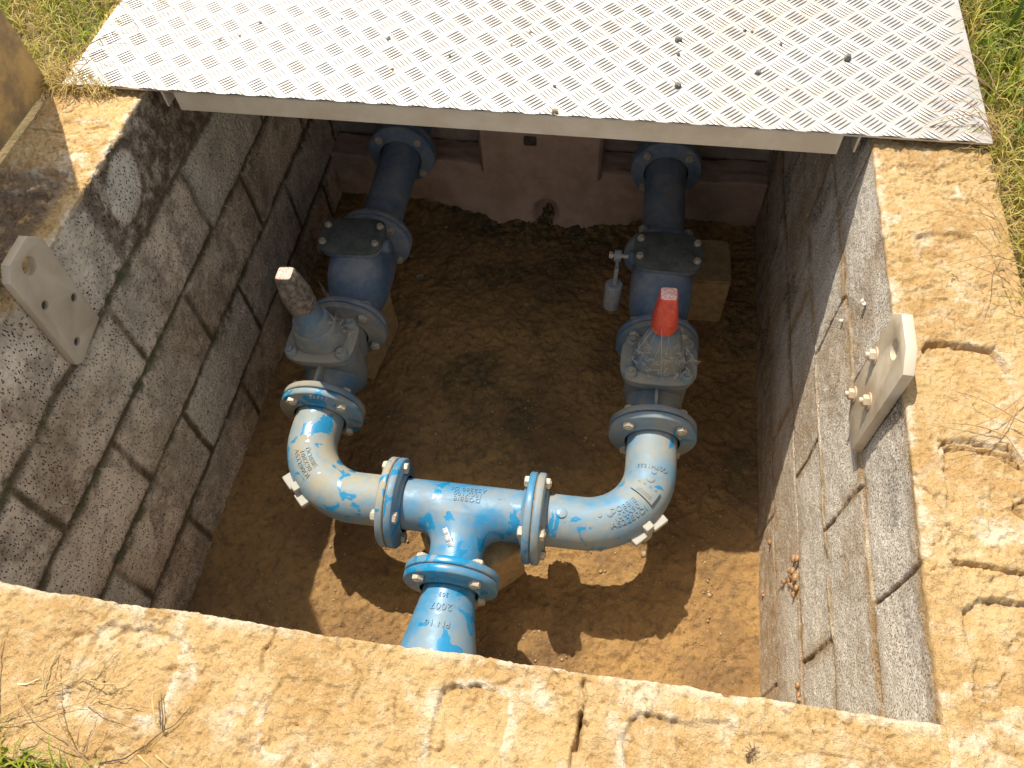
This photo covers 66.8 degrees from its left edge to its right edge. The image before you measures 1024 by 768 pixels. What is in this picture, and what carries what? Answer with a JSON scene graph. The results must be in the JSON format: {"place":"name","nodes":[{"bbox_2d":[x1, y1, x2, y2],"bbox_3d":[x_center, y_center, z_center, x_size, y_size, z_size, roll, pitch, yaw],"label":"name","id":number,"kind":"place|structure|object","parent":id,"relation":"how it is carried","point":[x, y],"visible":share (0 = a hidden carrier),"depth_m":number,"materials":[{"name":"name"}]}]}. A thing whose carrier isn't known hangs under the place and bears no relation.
{"place":"outdoors","nodes":[
{"label":"outdoors","id":0,"kind":"place"},
{"bbox_2d":[0,714,114,767],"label":"grass","id":1,"kind":"structure","parent":0,"point":[10,763],"depth_m":0.91,"materials":[{"name":"green plant"}]},
{"bbox_2d":[0,0,127,100],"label":"grass","id":2,"kind":"structure","parent":0,"point":[48,16],"depth_m":1.72,"materials":[{"name":"green plant"}]},
{"bbox_2d":[184,192,760,697],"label":"pit floor","id":3,"kind":"structure","parent":0,"point":[474,384],"depth_m":2.17,"materials":[{"name":"brown soil"}]},
{"bbox_2d":[0,0,342,610],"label":"block wall","id":4,"kind":"structure","parent":3,"relation":"on","point":[174,236],"depth_m":1.68,"materials":[{"name":"concrete"}]},
{"bbox_2d":[1,236,98,364],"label":"wall bracket","id":5,"kind":"object","parent":4,"relation":"attached to","point":[47,295],"depth_m":1.36,"materials":[{"name":"metal"}]},
{"bbox_2d":[35,54,121,107],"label":"dry grass","id":6,"kind":"structure","parent":4,"relation":"on","point":[91,88],"depth_m":1.58,"materials":[{"name":"beige plant"}]},
{"bbox_2d":[327,293,398,378],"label":"support block","id":7,"kind":"structure","parent":3,"relation":"on","point":[374,359],"depth_m":2.32,"materials":[{"name":"brown wood"}]},
{"bbox_2d":[415,273,424,279],"bbox_3d":[-0.298,-0.347,2.513,0.028,0.007,0.022,-15,61,-13],"label":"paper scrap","id":8,"kind":"object","parent":3,"relation":"on","point":[419,276],"visible":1,"depth_m":2.51,"materials":[{"name":"grey paper"}]},
{"bbox_2d":[420,532,524,608],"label":"support block","id":9,"kind":"structure","parent":3,"relation":"on","point":[502,559],"depth_m":1.83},
{"bbox_2d":[275,124,702,654],"bbox_3d":[-0.050,-0.134,1.917,1.041,0.479,1.835,5,58,7],"label":"pipe manifold","id":10,"kind":"object","parent":9,"relation":"on","point":[452,578],"visible":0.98,"depth_m":1.83,"materials":[{"name":"blue paint"}]},
{"bbox_2d":[292,284,358,340],"bbox_3d":[-0.467,-0.175,1.880,0.166,0.166,0.131,6,59,7],"label":"cobweb","id":11,"kind":"object","parent":10,"relation":"attached to","point":[339,322],"visible":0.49,"depth_m":1.89,"materials":[{"name":"fabric"}]},
{"bbox_2d":[627,326,699,380],"bbox_3d":[0.355,-0.098,1.787,0.172,0.169,0.131,6,59,7],"label":"cobweb","id":12,"kind":"object","parent":10,"relation":"attached to","point":[638,352],"visible":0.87,"depth_m":1.79,"materials":[{"name":"fabric"}]},
{"bbox_2d":[0,581,950,767],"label":"block wall","id":13,"kind":"structure","parent":3,"relation":"on","point":[253,695],"depth_m":0.93,"materials":[{"name":"stone"}]},
{"bbox_2d":[17,678,39,684],"bbox_3d":[-0.603,0.372,0.967,0.027,0.003,0.006,-12,58,-4],"label":"dry straw","id":14,"kind":"object","parent":13,"relation":"on","point":[27,683],"visible":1,"depth_m":0.96,"materials":[{"name":"beige plant"}]},
{"bbox_2d":[42,648,58,694],"bbox_3d":[-0.580,0.357,0.968,0.010,0.007,0.058,-1,58,3],"label":"seed stalk","id":15,"kind":"object","parent":13,"relation":"on","point":[43,684],"visible":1,"depth_m":0.96,"materials":[{"name":"beige plant"}]},
{"bbox_2d":[16,664,102,766],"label":"seed stalk","id":16,"kind":"object","parent":13,"relation":"on","point":[78,752],"visible":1,"depth_m":0.92,"materials":[{"name":"plant"}]},
{"bbox_2d":[0,645,128,718],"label":"seed stalk","id":17,"kind":"object","parent":13,"relation":"on","point":[40,695],"visible":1,"depth_m":0.95,"materials":[{"name":"brown plant"}]},
{"bbox_2d":[0,652,143,726],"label":"seed stalk","id":18,"kind":"object","parent":13,"relation":"on","point":[84,701],"visible":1,"depth_m":0.94,"materials":[{"name":"brown plant"}]},
{"bbox_2d":[99,695,190,763],"bbox_3d":[-0.438,0.419,0.928,0.042,0.002,0.108,31,65,20],"label":"seed stalk","id":19,"kind":"object","parent":13,"relation":"on","point":[150,741],"visible":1,"depth_m":0.93,"materials":[{"name":"brown plant"}]},
{"bbox_2d":[137,754,152,767],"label":"dry straw","id":20,"kind":"object","parent":13,"relation":"on","point":[142,759],"visible":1,"depth_m":0.91,"materials":[{"name":"beige plant"}]},
{"bbox_2d":[152,688,161,722],"bbox_3d":[-0.432,0.388,0.938,0.009,0.008,0.041,-5,58,0],"label":"dry straw","id":21,"kind":"object","parent":13,"relation":"on","point":[154,716],"visible":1,"depth_m":0.93,"materials":[{"name":"beige plant"}]},
{"bbox_2d":[155,755,170,767],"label":"dry straw","id":22,"kind":"object","parent":13,"relation":"on","point":[161,760],"visible":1,"depth_m":0.91,"materials":[{"name":"beige plant"}]},
{"bbox_2d":[745,743,758,761],"bbox_3d":[0.273,0.419,0.885,0.020,0.006,0.016,-39,64,-19],"label":"ant","id":23,"kind":"object","parent":13,"relation":"on","point":[747,755],"visible":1,"depth_m":0.88},
{"bbox_2d":[687,240,730,321],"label":"support block","id":24,"kind":"structure","parent":3,"relation":"on","point":[711,280],"depth_m":2.27,"materials":[{"name":"brown wood"}]},
{"bbox_2d":[755,136,1023,767],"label":"block wall","id":25,"kind":"structure","parent":3,"relation":"on","point":[901,535],"depth_m":1.25,"materials":[{"name":"concrete"}]},
{"bbox_2d":[789,567,794,574],"bbox_3d":[0.586,0.391,1.620,0.012,0.020,0.017,6,61,7],"label":"snail shell","id":26,"kind":"object","parent":25,"relation":"attached to","point":[792,570],"visible":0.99,"depth_m":1.61},
{"bbox_2d":[792,573,796,581],"bbox_3d":[0.582,0.398,1.594,0.013,0.017,0.020,8,59,8],"label":"snail shell","id":27,"kind":"object","parent":25,"relation":"attached to","point":[794,577],"visible":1,"depth_m":1.59},
{"bbox_2d":[794,584,798,593],"bbox_3d":[0.577,0.415,1.573,0.011,0.017,0.016,-6,58,0],"label":"snail shell","id":28,"kind":"object","parent":25,"relation":"attached to","point":[796,588],"visible":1,"depth_m":1.57},
{"bbox_2d":[794,555,799,561],"bbox_3d":[0.585,0.360,1.595,0.010,0.014,0.013,19,61,15],"label":"snail shell","id":29,"kind":"object","parent":25,"relation":"attached to","point":[796,558],"visible":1,"depth_m":1.59},
{"bbox_2d":[795,681,799,690],"bbox_3d":[0.549,0.581,1.489,0.012,0.016,0.018,6,75,7],"label":"snail shell","id":30,"kind":"object","parent":25,"relation":"attached to","point":[797,684],"visible":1,"depth_m":1.49},
{"bbox_2d":[796,692,800,700],"bbox_3d":[0.545,0.594,1.474,0.011,0.014,0.017,-3,58,1],"label":"snail shell","id":31,"kind":"object","parent":25,"relation":"attached to","point":[798,696],"visible":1,"depth_m":1.47},
{"bbox_2d":[860,299,865,305],"bbox_3d":[0.609,-0.142,1.346,0.010,0.011,0.013,6,50,7],"label":"snail shell","id":32,"kind":"object","parent":25,"relation":"attached to","point":[862,302],"visible":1,"depth_m":1.34},
{"bbox_2d":[844,313,917,451],"bbox_3d":[0.564,-0.004,1.207,0.032,0.247,0.119,6,59,7],"label":"wall bracket","id":33,"kind":"object","parent":25,"relation":"attached to","point":[881,383],"depth_m":1.18,"materials":[{"name":"metal"}]},
{"bbox_2d":[947,182,1006,233],"bbox_3d":[0.766,-0.300,1.287,0.090,0.016,0.117,6,59,7],"label":"seed stalk","id":34,"kind":"object","parent":25,"relation":"on","point":[982,213],"visible":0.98,"depth_m":1.27,"materials":[{"name":"beige plant"}]},
{"bbox_2d":[941,214,1015,314],"bbox_3d":[0.732,-0.195,1.222,0.100,0.017,0.208,6,59,7],"label":"seed stalk","id":35,"kind":"object","parent":25,"relation":"on","point":[1009,282],"visible":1,"depth_m":1.21,"materials":[{"name":"beige plant"}]},
{"bbox_2d":[943,402,1023,460],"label":"seed stalk","id":36,"kind":"object","parent":25,"relation":"on","point":[1001,434],"visible":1,"depth_m":1.08,"materials":[{"name":"beige plant"}]},
{"bbox_2d":[945,388,1023,440],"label":"seed stalk","id":37,"kind":"object","parent":25,"relation":"on","point":[994,406],"visible":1,"depth_m":1.08,"materials":[{"name":"beige plant"}]},
{"bbox_2d":[219,211,748,685],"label":"gravel","id":38,"kind":"structure","parent":0,"point":[645,553],"depth_m":2.14,"materials":[{"name":"brown gravel"}]},
{"bbox_2d":[0,0,1023,767],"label":"ground","id":39,"kind":"structure","parent":0,"point":[18,132],"depth_m":1.59,"materials":[{"name":"green plant"}]},
{"bbox_2d":[0,9,46,150],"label":"open lid","id":40,"kind":"object","parent":39,"relation":"on","point":[20,74],"visible":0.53,"depth_m":1.52,"materials":[{"name":"metal"}]},
{"bbox_2d":[331,120,769,228],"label":"wall","id":41,"kind":"structure","parent":39,"relation":"on","point":[505,177],"depth_m":2.56,"materials":[{"name":"concrete"}]},
{"bbox_2d":[62,0,992,153],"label":"cover plate","id":42,"kind":"object","parent":41,"relation":"on","point":[614,69],"visible":1,"depth_m":1.55,"materials":[{"name":"metal"}]},
{"bbox_2d":[56,29,136,84],"bbox_3d":[-0.849,-0.693,1.619,0.147,0.020,0.169,19,61,15],"label":"seed stalk","id":43,"kind":"object","parent":42,"relation":"on","point":[74,57],"visible":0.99,"depth_m":1.61,"materials":[{"name":"brown plant"}]},
{"bbox_2d":[102,0,189,32],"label":"seed stalk","id":44,"kind":"object","parent":42,"relation":"on","point":[130,11],"visible":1,"depth_m":1.69,"materials":[{"name":"brown plant"}]},
{"bbox_2d":[552,108,557,113],"bbox_3d":[0.081,-0.516,1.465,0.012,0.010,0.012,-2,58,2],"label":"stone chip","id":45,"kind":"object","parent":42,"relation":"on","point":[555,110],"visible":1,"depth_m":1.46,"materials":[{"name":"beige stone"}]},
{"bbox_2d":[674,82,680,87],"bbox_3d":[0.318,-0.573,1.487,0.013,0.011,0.012,11,59,10],"label":"stone chip","id":46,"kind":"object","parent":42,"relation":"on","point":[677,85],"visible":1,"depth_m":1.48,"materials":[{"name":"grey stone"}]},
{"bbox_2d":[675,36,681,41],"bbox_3d":[0.335,-0.693,1.561,0.012,0.009,0.014,-39,64,-19],"label":"stone chip","id":47,"kind":"object","parent":42,"relation":"on","point":[677,38],"visible":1,"depth_m":1.56,"materials":[{"name":"grey stone"}]},
{"bbox_2d":[844,53,851,60],"bbox_3d":[0.651,-0.633,1.504,0.014,0.013,0.014,-10,58,-3],"label":"stone chip","id":48,"kind":"object","parent":42,"relation":"on","point":[847,57],"visible":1,"depth_m":1.50,"materials":[{"name":"grey stone"}]},
{"bbox_2d":[930,111,979,126],"bbox_3d":[0.793,-0.474,1.388,0.085,0.024,0.005,-5,58,0],"label":"seed stalk","id":49,"kind":"object","parent":42,"relation":"on","point":[953,119],"visible":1,"depth_m":1.39,"materials":[{"name":"plant"}]},
{"bbox_2d":[924,89,1005,148],"bbox_3d":[0.800,-0.479,1.391,0.119,0.019,0.156,-8,58,-2],"label":"seed stalk","id":50,"kind":"object","parent":42,"relation":"on","point":[985,121],"visible":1,"depth_m":1.38,"materials":[{"name":"plant"}]},
{"bbox_2d":[939,49,1004,101],"bbox_3d":[0.845,-0.578,1.451,0.084,0.019,0.162,-13,58,-5],"label":"seed stalk","id":51,"kind":"object","parent":42,"relation":"on","point":[992,89],"visible":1,"depth_m":1.44,"materials":[{"name":"brown plant"}]},
{"bbox_2d":[950,97,1023,316],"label":"dry grass","id":52,"kind":"structure","parent":39,"relation":"on","point":[1011,208],"depth_m":1.34,"materials":[{"name":"yellow plant"}]},
{"bbox_2d":[979,0,1023,134],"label":"grass","id":53,"kind":"structure","parent":39,"relation":"on","point":[1013,20],"depth_m":1.51,"materials":[{"name":"green plant"}]},
{"bbox_2d":[943,0,1023,329],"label":"grass","id":54,"kind":"structure","parent":0,"point":[996,5],"depth_m":1.47,"materials":[{"name":"green plant"}]}
]}

